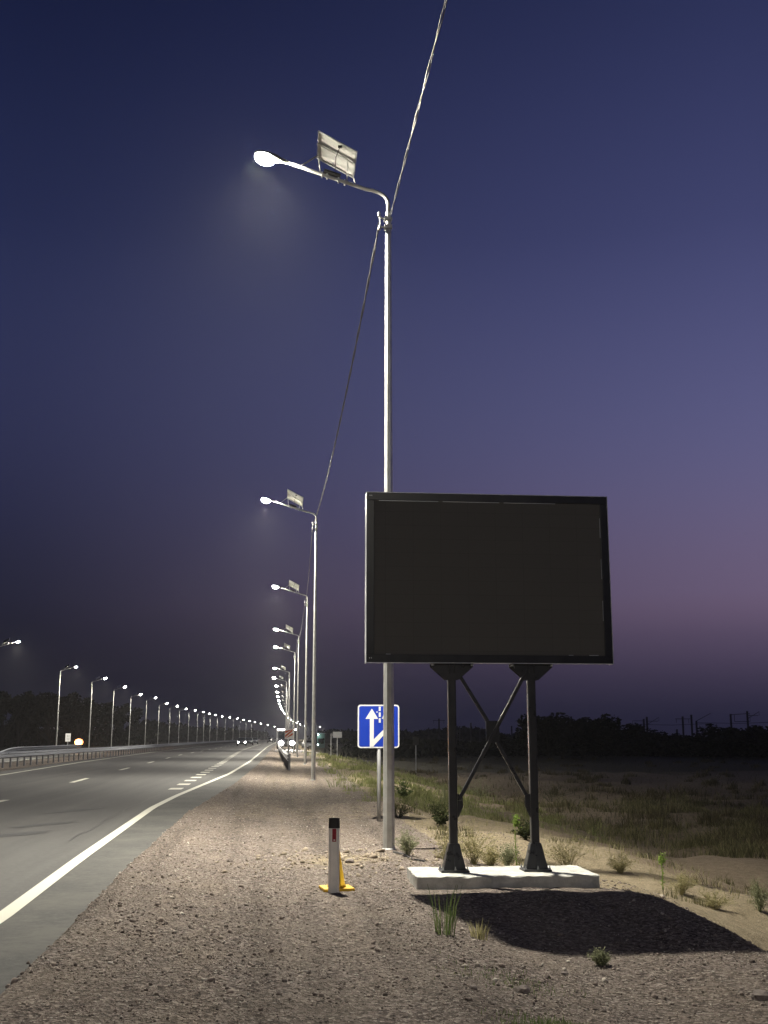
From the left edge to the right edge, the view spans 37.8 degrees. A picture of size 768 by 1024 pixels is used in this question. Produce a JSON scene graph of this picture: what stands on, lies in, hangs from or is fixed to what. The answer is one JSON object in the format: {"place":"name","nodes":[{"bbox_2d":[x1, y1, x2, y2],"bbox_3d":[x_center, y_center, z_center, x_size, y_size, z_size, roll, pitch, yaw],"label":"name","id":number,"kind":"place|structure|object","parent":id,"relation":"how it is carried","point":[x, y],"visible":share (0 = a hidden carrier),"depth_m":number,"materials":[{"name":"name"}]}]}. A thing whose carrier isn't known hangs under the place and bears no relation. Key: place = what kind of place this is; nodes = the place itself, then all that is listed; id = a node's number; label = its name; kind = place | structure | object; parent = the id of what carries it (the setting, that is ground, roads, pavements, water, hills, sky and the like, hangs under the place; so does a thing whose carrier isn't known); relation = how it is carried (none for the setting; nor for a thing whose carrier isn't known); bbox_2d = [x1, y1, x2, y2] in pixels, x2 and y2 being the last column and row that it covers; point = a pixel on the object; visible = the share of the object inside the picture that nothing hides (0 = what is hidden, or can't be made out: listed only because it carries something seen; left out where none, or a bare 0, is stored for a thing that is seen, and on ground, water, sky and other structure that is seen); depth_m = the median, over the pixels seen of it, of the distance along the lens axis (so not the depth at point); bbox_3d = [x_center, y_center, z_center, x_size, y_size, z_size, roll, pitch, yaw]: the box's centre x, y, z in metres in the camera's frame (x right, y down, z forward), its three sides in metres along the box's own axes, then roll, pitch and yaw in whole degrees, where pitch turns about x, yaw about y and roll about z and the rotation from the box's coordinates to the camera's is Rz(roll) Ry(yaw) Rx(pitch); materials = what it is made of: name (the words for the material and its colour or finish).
{"place":"outdoors","nodes":[
{"label":"outdoors","id":0,"kind":"place"},
{"bbox_2d":[0,739,273,762],"bbox_3d":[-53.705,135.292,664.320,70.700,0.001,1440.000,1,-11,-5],"label":"opposite road","id":1,"kind":"structure","parent":0,"point":[28,758],"depth_m":87.65,"materials":[{"name":"asphalt"}]},
{"bbox_2d":[0,739,302,910],"bbox_3d":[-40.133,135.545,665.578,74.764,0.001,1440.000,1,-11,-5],"label":"road","id":2,"kind":"structure","parent":0,"point":[28,862],"depth_m":28.13,"materials":[{"name":"asphalt"}]},
{"bbox_2d":[0,831,48,836],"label":"road patch","id":3,"kind":"object","parent":2,"relation":"on","point":[18,834],"visible":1,"depth_m":17.23,"materials":[{"name":"asphalt"}]},
{"bbox_2d":[10,822,70,827],"bbox_3d":[-5.796,5.300,18.989,0.358,0.001,1.553,-5,-13,25],"label":"road patch","id":4,"kind":"object","parent":2,"relation":"on","point":[32,825],"visible":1,"depth_m":19.01,"materials":[{"name":"asphalt"}]},
{"bbox_2d":[41,807,102,813],"bbox_3d":[-6.275,6.044,22.683,0.327,0.001,2.240,-4,-12,18],"label":"road patch","id":5,"kind":"object","parent":2,"relation":"on","point":[73,810],"visible":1,"depth_m":22.66,"materials":[{"name":"asphalt"}]},
{"bbox_2d":[69,794,160,840],"bbox_3d":[-5.223,6.031,22.617,0.198,0.001,13.500,1,-11,-5],"label":"road seam","id":6,"kind":"object","parent":2,"relation":"on","point":[105,819],"visible":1,"depth_m":19.46,"materials":[{"name":"asphalt"}]},
{"bbox_2d":[0,745,233,801],"bbox_3d":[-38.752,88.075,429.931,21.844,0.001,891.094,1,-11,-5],"label":"lane line","id":7,"kind":"object","parent":2,"relation":"on","point":[88,778],"visible":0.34,"depth_m":39.43,"materials":[{"name":"paint"}]},
{"bbox_2d":[1,740,266,774],"bbox_3d":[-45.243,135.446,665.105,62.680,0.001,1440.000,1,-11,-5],"label":"edge line","id":8,"kind":"object","parent":2,"relation":"on","point":[79,762],"visible":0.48,"depth_m":61.41,"materials":[{"name":"paint"}]},
{"bbox_2d":[0,744,271,923],"bbox_3d":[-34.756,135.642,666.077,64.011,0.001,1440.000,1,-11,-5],"label":"edge line","id":9,"kind":"object","parent":2,"relation":"on","point":[15,906],"visible":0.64,"depth_m":13.02,"materials":[{"name":"paint"}]},
{"bbox_2d":[170,746,253,788],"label":"merge line","id":10,"kind":"object","parent":2,"relation":"on","point":[224,761],"visible":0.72,"depth_m":47.34,"materials":[{"name":"paint"}]},
{"bbox_2d":[0,739,303,993],"bbox_3d":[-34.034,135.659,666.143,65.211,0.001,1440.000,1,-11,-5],"label":"shoulder","id":11,"kind":"object","parent":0,"point":[32,930],"visible":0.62,"depth_m":11.20},
{"bbox_2d":[237,738,246,745],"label":"car","id":12,"kind":"object","parent":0,"point":[241,740],"visible":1,"depth_m":199.20,"materials":[{"name":"paint"}]},
{"bbox_2d":[0,738,767,1023],"bbox_3d":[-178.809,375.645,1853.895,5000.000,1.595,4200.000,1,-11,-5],"label":"ground","id":13,"kind":"structure","parent":0,"point":[742,918],"depth_m":10.05,"materials":[{"name":"gravel"}]},
{"bbox_2d":[0,638,19,646],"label":"street lamp","id":14,"kind":"object","parent":13,"relation":"on","point":[6,640],"visible":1,"depth_m":107.74,"materials":[{"name":"metal"}]},
{"bbox_2d":[5,694,41,746],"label":"tree","id":15,"kind":"object","parent":13,"relation":"on","point":[28,711],"visible":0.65,"depth_m":220.69,"materials":[{"name":"green plant"}]},
{"bbox_2d":[0,691,50,747],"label":"tree","id":16,"kind":"object","parent":13,"relation":"on","point":[7,703],"visible":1,"depth_m":213.34,"materials":[{"name":"green plant"}]},
{"bbox_2d":[0,744,81,757],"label":"guard rail","id":17,"kind":"object","parent":13,"relation":"on","point":[27,748],"visible":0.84,"depth_m":91.47,"materials":[{"name":"metal"}]},
{"bbox_2d":[29,695,56,745],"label":"tree","id":18,"kind":"object","parent":13,"relation":"on","point":[43,726],"visible":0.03,"depth_m":233.21,"materials":[{"name":"green plant"}]},
{"bbox_2d":[20,691,94,745],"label":"tree","id":19,"kind":"object","parent":13,"relation":"on","point":[64,703],"visible":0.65,"depth_m":223.89,"materials":[{"name":"green plant"}]},
{"bbox_2d":[51,705,73,738],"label":"tree","id":20,"kind":"object","parent":13,"relation":"on","point":[66,721],"visible":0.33,"depth_m":243.00,"materials":[{"name":"green plant"}]},
{"bbox_2d":[56,664,76,744],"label":"street lamp","id":21,"kind":"object","parent":13,"relation":"on","point":[58,700],"visible":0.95,"depth_m":143.98,"materials":[{"name":"metal"}]},
{"bbox_2d":[65,733,70,748],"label":"road sign","id":22,"kind":"object","parent":13,"relation":"on","point":[67,737],"visible":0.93,"depth_m":109.79,"materials":[{"name":"metal"}]},
{"bbox_2d":[74,739,82,744],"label":"warning beacon","id":23,"kind":"object","parent":13,"relation":"on","point":[78,741],"visible":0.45,"depth_m":125.03,"materials":[{"name":"yellow plastic"}]},
{"bbox_2d":[0,726,166,747],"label":"scrub","id":24,"kind":"object","parent":13,"relation":"on","point":[33,737],"visible":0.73,"depth_m":244.35,"materials":[{"name":"green plant"}]},
{"bbox_2d":[66,704,100,738],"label":"tree","id":25,"kind":"object","parent":13,"relation":"on","point":[80,722],"visible":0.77,"depth_m":241.40,"materials":[{"name":"green plant"}]},
{"bbox_2d":[88,676,106,747],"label":"street lamp","id":26,"kind":"object","parent":13,"relation":"on","point":[90,711],"visible":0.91,"depth_m":171.23,"materials":[{"name":"metal"}]},
{"bbox_2d":[72,701,126,745],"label":"tree","id":27,"kind":"object","parent":13,"relation":"on","point":[109,707],"visible":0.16,"depth_m":257.02,"materials":[{"name":"green plant"}]},
{"bbox_2d":[94,702,143,745],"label":"tree","id":28,"kind":"object","parent":13,"relation":"on","point":[138,713],"visible":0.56,"depth_m":266.70,"materials":[{"name":"green plant"}]},
{"bbox_2d":[111,685,126,746],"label":"street lamp","id":29,"kind":"object","parent":13,"relation":"on","point":[112,712],"visible":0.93,"depth_m":198.80,"materials":[{"name":"metal"}]},
{"bbox_2d":[105,714,140,745],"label":"tree","id":30,"kind":"object","parent":13,"relation":"on","point":[121,723],"visible":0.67,"depth_m":284.07,"materials":[{"name":"green plant"}]},
{"bbox_2d":[0,739,259,767],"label":"guard rail","id":31,"kind":"object","parent":13,"relation":"on","point":[24,754],"visible":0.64,"depth_m":79.00,"materials":[{"name":"metal"}]},
{"bbox_2d":[128,693,141,745],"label":"street lamp","id":32,"kind":"object","parent":13,"relation":"on","point":[130,712],"visible":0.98,"depth_m":229.42,"materials":[{"name":"metal"}]},
{"bbox_2d":[127,724,148,730],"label":"tree","id":33,"kind":"object","parent":13,"relation":"on","point":[139,727],"visible":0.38,"depth_m":325.10,"materials":[{"name":"green plant"}]},
{"bbox_2d":[122,719,273,742],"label":"distant woods","id":34,"kind":"object","parent":13,"relation":"on","point":[213,734],"visible":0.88,"depth_m":625.08,"materials":[{"name":"green plant"}]},
{"bbox_2d":[272,675,286,747],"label":"street lamp","id":35,"kind":"object","parent":13,"relation":"on","point":[286,696],"visible":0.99,"depth_m":171.82,"materials":[{"name":"metal"}]},
{"bbox_2d":[274,665,289,728],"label":"street lamp","id":36,"kind":"object","parent":13,"relation":"on","point":[283,667],"visible":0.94,"depth_m":147.29,"materials":[{"name":"metal"}]},
{"bbox_2d":[278,744,290,770],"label":"guard rail","id":37,"kind":"object","parent":13,"relation":"on","point":[285,755],"visible":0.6,"depth_m":61.96,"materials":[{"name":"metal"}]},
{"bbox_2d":[274,643,295,753],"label":"street lamp","id":38,"kind":"object","parent":13,"relation":"on","point":[286,646],"visible":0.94,"depth_m":112.11,"materials":[{"name":"metal"}]},
{"bbox_2d":[276,729,295,748],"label":"truck","id":39,"kind":"object","parent":13,"relation":"on","point":[281,741],"visible":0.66,"depth_m":145.98,"materials":[{"name":"paint"}]},
{"bbox_2d":[274,625,299,756],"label":"street lamp","id":40,"kind":"object","parent":13,"relation":"on","point":[289,628],"visible":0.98,"depth_m":93.83,"materials":[{"name":"metal"}]},
{"bbox_2d":[285,729,292,752],"bbox_3d":[-4.999,12.488,58.724,0.440,2.192,0.076,1,-11,-5],"label":"obstacle sign","id":41,"kind":"object","parent":13,"relation":"on","point":[288,734],"visible":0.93,"depth_m":58.84,"materials":[{"name":"metal"}]},
{"bbox_2d":[261,489,317,779],"bbox_3d":[-3.618,4.696,42.196,2.227,11.339,0.374,1,-11,-3],"label":"street lamp","id":42,"kind":"object","parent":13,"relation":"on","point":[292,496],"visible":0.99,"depth_m":42.35,"materials":[{"name":"metal"}]},
{"bbox_2d":[305,527,312,602],"bbox_3d":[-3.767,3.324,55.452,0.024,0.575,25.384,1,-11,-5],"label":"overhead cable","id":43,"kind":"object","parent":42,"relation":"attached to","point":[309,565],"visible":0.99,"depth_m":50.00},
{"bbox_2d":[273,580,307,764],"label":"street lamp","id":44,"kind":"object","parent":13,"relation":"on","point":[292,584],"visible":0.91,"depth_m":67.19,"materials":[{"name":"metal"}]},
{"bbox_2d":[302,740,311,747],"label":"car","id":45,"kind":"object","parent":13,"relation":"on","point":[309,743],"visible":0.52,"depth_m":184.56,"materials":[{"name":"white paint"}]},
{"bbox_2d":[317,733,324,747],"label":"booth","id":46,"kind":"object","parent":13,"relation":"on","point":[320,736],"visible":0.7,"depth_m":293.06,"materials":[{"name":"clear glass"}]},
{"bbox_2d":[254,130,395,849],"bbox_3d":[-0.936,-0.429,16.707,2.227,11.339,0.374,1,-11,-5],"label":"street lamp","id":47,"kind":"object","parent":13,"relation":"on","point":[337,155],"visible":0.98,"depth_m":17.21,"materials":[{"name":"metal"}]},
{"bbox_2d":[312,222,378,526],"bbox_3d":[-1.408,-1.737,30.328,0.046,0.597,26.099,1,-11,-6],"label":"overhead cable","id":48,"kind":"object","parent":47,"relation":"attached to","point":[368,280],"visible":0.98,"depth_m":22.44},
{"bbox_2d":[389,0,447,214],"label":"overhead cable","id":49,"kind":"object","parent":47,"relation":"attached to","point":[436,38],"visible":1,"depth_m":13.98,"materials":[{"name":"metal"}]},
{"bbox_2d":[214,846,444,877],"bbox_3d":[-0.263,4.516,14.463,3.796,0.256,3.681,1,-11,-5],"label":"rubble","id":50,"kind":"object","parent":13,"relation":"on","point":[367,854],"visible":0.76,"depth_m":14.10,"materials":[{"name":"stone"}]},
{"bbox_2d":[328,818,339,892],"bbox_3d":[-0.509,3.539,11.380,0.114,0.839,0.073,1,-11,-5],"label":"marker post","id":51,"kind":"object","parent":13,"relation":"on","point":[333,859],"visible":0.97,"depth_m":11.37,"materials":[{"name":"white plastic"}]},
{"bbox_2d":[319,851,354,891],"bbox_3d":[-0.491,3.731,11.671,0.322,0.392,0.322,3,-12,-13],"label":"traffic cone","id":52,"kind":"object","parent":13,"relation":"on","point":[343,886],"visible":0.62,"depth_m":11.60,"materials":[{"name":"yellow plastic"}]},
{"bbox_2d":[322,770,352,786],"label":"weed","id":53,"kind":"object","parent":13,"relation":"on","point":[338,778],"visible":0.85,"depth_m":35.98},
{"bbox_2d":[333,732,341,755],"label":"road sign","id":54,"kind":"object","parent":13,"relation":"on","point":[337,735],"visible":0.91,"depth_m":95.12,"materials":[{"name":"metal"}]},
{"bbox_2d":[358,705,398,821],"bbox_3d":[-0.109,4.888,21.158,0.792,2.457,0.106,1,-11,-5],"label":"road sign","id":55,"kind":"object","parent":13,"relation":"on","point":[370,726],"visible":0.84,"depth_m":21.25,"materials":[{"name":"metal"}]},
{"bbox_2d":[381,795,416,817],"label":"weed","id":56,"kind":"object","parent":13,"relation":"on","point":[400,811],"visible":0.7,"depth_m":21.99,"materials":[{"name":"plant"}]},
{"bbox_2d":[394,778,413,797],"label":"weed","id":57,"kind":"object","parent":13,"relation":"on","point":[402,791],"visible":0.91,"depth_m":30.05,"materials":[{"name":"plant"}]},
{"bbox_2d":[391,824,418,854],"bbox_3d":[0.283,4.259,14.502,0.387,0.443,0.416,4,-12,-19],"label":"weed","id":58,"kind":"object","parent":13,"relation":"on","point":[406,847],"visible":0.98,"depth_m":14.49,"materials":[{"name":"plant"}]},
{"bbox_2d":[393,851,425,861],"bbox_3d":[0.278,4.461,14.535,0.121,0.055,1.346,3,-12,-16],"label":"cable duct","id":59,"kind":"object","parent":13,"relation":"on","point":[406,855],"visible":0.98,"depth_m":14.34,"materials":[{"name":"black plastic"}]},
{"bbox_2d":[307,726,515,743],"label":"distant woods","id":60,"kind":"object","parent":13,"relation":"on","point":[405,733],"visible":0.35,"depth_m":403.33,"materials":[{"name":"green plant"}]},
{"bbox_2d":[413,737,418,756],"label":"road sign","id":61,"kind":"object","parent":13,"relation":"on","point":[415,741],"visible":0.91,"depth_m":83.26,"materials":[{"name":"metal"}]},
{"bbox_2d":[425,792,448,814],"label":"weed","id":62,"kind":"object","parent":13,"relation":"on","point":[439,809],"visible":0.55,"depth_m":22.70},
{"bbox_2d":[433,719,444,739],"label":"railway mast","id":63,"kind":"object","parent":13,"relation":"on","point":[438,720],"visible":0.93,"depth_m":294.50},
{"bbox_2d":[432,806,448,826],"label":"weed","id":64,"kind":"object","parent":13,"relation":"on","point":[442,818],"visible":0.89,"depth_m":21.35,"materials":[{"name":"plant"}]},
{"bbox_2d":[436,777,447,800],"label":"weed","id":65,"kind":"object","parent":13,"relation":"on","point":[444,793],"visible":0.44,"depth_m":31.47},
{"bbox_2d":[427,884,461,936],"bbox_3d":[0.507,3.283,9.241,0.288,0.420,0.302,9,-14,-38],"label":"weed","id":66,"kind":"object","parent":13,"relation":"on","point":[449,923],"visible":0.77,"depth_m":9.23,"materials":[{"name":"plant"}]},
{"bbox_2d":[429,830,469,859],"bbox_3d":[0.771,4.120,13.712,0.526,0.464,0.461,1,-11,-5],"label":"weed","id":67,"kind":"object","parent":13,"relation":"on","point":[444,846],"visible":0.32,"depth_m":13.70,"materials":[{"name":"plant"}]},
{"bbox_2d":[303,750,620,842],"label":"verge grass","id":68,"kind":"structure","parent":13,"relation":"on","point":[320,763],"depth_m":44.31,"materials":[{"name":"plant"}]},
{"bbox_2d":[458,818,497,863],"bbox_3d":[1.129,4.122,13.941,0.646,0.596,0.834,-1,-11,5],"label":"weed","id":69,"kind":"object","parent":13,"relation":"on","point":[472,851],"visible":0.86,"depth_m":14.04,"materials":[{"name":"plant"}]},
{"bbox_2d":[467,916,491,940],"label":"weed","id":70,"kind":"object","parent":13,"relation":"on","point":[479,934],"visible":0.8,"depth_m":9.47,"materials":[{"name":"plant"}]},
{"bbox_2d":[458,777,504,797],"bbox_3d":[3.764,11.127,45.535,1.841,0.990,1.819,-6,-13,29],"label":"weed","id":71,"kind":"object","parent":13,"relation":"on","point":[479,788],"visible":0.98,"depth_m":45.50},
{"bbox_2d":[474,840,503,865],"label":"weed","id":72,"kind":"object","parent":13,"relation":"on","point":[490,857],"visible":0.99,"depth_m":13.72,"materials":[{"name":"plant"}]},
{"bbox_2d":[406,865,599,889],"bbox_3d":[1.281,4.065,12.322,1.986,0.237,0.955,1,-11,-5],"label":"concrete base","id":73,"kind":"object","parent":13,"relation":"on","point":[511,876],"visible":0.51,"depth_m":11.93,"materials":[{"name":"concrete"}]},
{"bbox_2d":[365,492,613,872],"bbox_3d":[1.202,1.884,12.754,2.843,4.224,0.260,1,-11,-5],"label":"display board","id":74,"kind":"object","parent":73,"relation":"on","point":[458,586],"visible":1,"depth_m":12.85,"materials":[{"name":"metal"}]},
{"bbox_2d":[497,839,520,865],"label":"weed","id":75,"kind":"object","parent":13,"relation":"on","point":[510,855],"visible":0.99,"depth_m":13.63,"materials":[{"name":"plant"}]},
{"bbox_2d":[430,955,594,1005],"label":"grass","id":76,"kind":"structure","parent":13,"relation":"on","point":[538,981],"depth_m":7.77,"materials":[{"name":"plant"}]},
{"bbox_2d":[511,814,521,865],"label":"weed","id":77,"kind":"object","parent":13,"relation":"on","point":[515,822],"visible":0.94,"depth_m":14.20,"materials":[{"name":"plant"}]},
{"bbox_2d":[485,734,556,757],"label":"bush","id":78,"kind":"object","parent":13,"relation":"on","point":[513,746],"visible":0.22,"depth_m":146.97,"materials":[{"name":"green plant"}]},
{"bbox_2d":[512,817,529,839],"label":"weed","id":79,"kind":"object","parent":13,"relation":"on","point":[524,831],"visible":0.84,"depth_m":18.42,"materials":[{"name":"plant"}]},
{"bbox_2d":[512,985,530,993],"bbox_3d":[0.910,3.178,7.442,0.108,0.071,0.113,10,-15,-41],"label":"rock","id":80,"kind":"object","parent":13,"relation":"on","point":[524,989],"visible":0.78,"depth_m":7.41,"materials":[{"name":"stone"}]},
{"bbox_2d":[307,738,767,758],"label":"scrub","id":81,"kind":"object","parent":13,"relation":"on","point":[425,748],"visible":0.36,"depth_m":148.07,"materials":[{"name":"green plant"}]},
{"bbox_2d":[515,716,585,759],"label":"bush","id":82,"kind":"object","parent":13,"relation":"on","point":[550,732],"visible":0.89,"depth_m":124.04,"materials":[{"name":"green plant"}]},
{"bbox_2d":[526,783,580,801],"bbox_3d":[6.828,11.139,44.683,2.406,0.916,2.200,1,-11,-5],"label":"weed","id":83,"kind":"object","parent":13,"relation":"on","point":[552,797],"visible":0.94,"depth_m":44.62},
{"bbox_2d":[517,712,610,758],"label":"bush","id":84,"kind":"object","parent":13,"relation":"on","point":[596,728],"visible":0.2,"depth_m":128.35,"materials":[{"name":"green plant"}]},
{"bbox_2d":[542,831,594,864],"bbox_3d":[2.658,4.877,16.116,0.834,0.536,0.986,1,-11,-5],"label":"weed","id":85,"kind":"object","parent":13,"relation":"on","point":[564,857],"visible":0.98,"depth_m":16.00,"materials":[{"name":"plant"}]},
{"bbox_2d":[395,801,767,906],"bbox_3d":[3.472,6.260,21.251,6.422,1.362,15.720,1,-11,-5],"label":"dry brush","id":86,"kind":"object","parent":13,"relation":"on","point":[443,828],"visible":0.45,"depth_m":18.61,"materials":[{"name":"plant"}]},
{"bbox_2d":[400,800,766,909],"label":"dry grass","id":87,"kind":"structure","parent":13,"relation":"on","point":[639,856],"depth_m":17.79,"materials":[{"name":"plant"}]},
{"bbox_2d":[587,946,612,965],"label":"weed","id":88,"kind":"object","parent":13,"relation":"on","point":[601,958],"visible":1,"depth_m":8.93,"materials":[{"name":"plant"}]},
{"bbox_2d":[575,713,631,757],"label":"bush","id":89,"kind":"object","parent":13,"relation":"on","point":[615,727],"visible":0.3,"depth_m":132.03,"materials":[{"name":"green plant"}]},
{"bbox_2d":[571,721,643,756],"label":"bush","id":90,"kind":"object","parent":13,"relation":"on","point":[600,750],"visible":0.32,"depth_m":134.95,"materials":[{"name":"green plant"}]},
{"bbox_2d":[606,851,637,872],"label":"weed","id":91,"kind":"object","parent":13,"relation":"on","point":[620,867],"visible":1,"depth_m":16.01,"materials":[{"name":"plant"}]},
{"bbox_2d":[658,852,665,888],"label":"weed","id":92,"kind":"object","parent":13,"relation":"on","point":[661,860],"visible":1,"depth_m":14.89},
{"bbox_2d":[659,869,703,894],"bbox_3d":[3.893,4.818,14.567,0.534,0.382,0.566,1,-11,-5],"label":"weed","id":93,"kind":"object","parent":13,"relation":"on","point":[682,887],"visible":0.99,"depth_m":14.57,"materials":[{"name":"plant"}]},
{"bbox_2d":[676,716,688,735],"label":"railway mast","id":94,"kind":"object","parent":13,"relation":"on","point":[682,725],"visible":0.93,"depth_m":235.65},
{"bbox_2d":[697,889,735,909],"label":"weed","id":95,"kind":"object","parent":13,"relation":"on","point":[712,903],"visible":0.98,"depth_m":14.19,"materials":[{"name":"plant"}]},
{"bbox_2d":[697,723,765,756],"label":"bush","id":96,"kind":"object","parent":13,"relation":"on","point":[711,730],"visible":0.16,"depth_m":142.53,"materials":[{"name":"green plant"}]},
{"bbox_2d":[730,713,749,726],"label":"railway mast","id":97,"kind":"object","parent":13,"relation":"on","point":[734,719],"visible":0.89,"depth_m":236.01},
{"bbox_2d":[746,711,757,726],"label":"railway mast","id":98,"kind":"object","parent":13,"relation":"on","point":[747,715],"visible":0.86,"depth_m":236.09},
{"bbox_2d":[745,875,767,911],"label":"weed","id":99,"kind":"object","parent":13,"relation":"on","point":[760,903],"visible":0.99,"depth_m":14.50,"materials":[{"name":"plant"}]},
{"bbox_2d":[750,989,767,1000],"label":"rock","id":100,"kind":"object","parent":13,"relation":"on","point":[759,995],"visible":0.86,"depth_m":7.75,"materials":[{"name":"stone"}]},
{"bbox_2d":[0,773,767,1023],"bbox_3d":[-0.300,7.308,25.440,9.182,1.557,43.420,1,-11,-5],"label":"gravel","id":101,"kind":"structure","parent":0,"point":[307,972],"depth_m":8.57,"materials":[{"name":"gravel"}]},
{"bbox_2d":[0,0,767,737],"label":"sky","id":102,"kind":"structure","parent":0,"point":[579,233],"materials":[{"name":"blue"}]},
{"bbox_2d":[481,1007,588,1023],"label":"grass","id":103,"kind":"structure","parent":0,"point":[542,1022],"depth_m":6.47,"materials":[{"name":"plant"}]},
{"bbox_2d":[343,754,767,859],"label":"field grass","id":104,"kind":"structure","parent":0,"point":[586,787],"depth_m":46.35,"materials":[{"name":"plant"}]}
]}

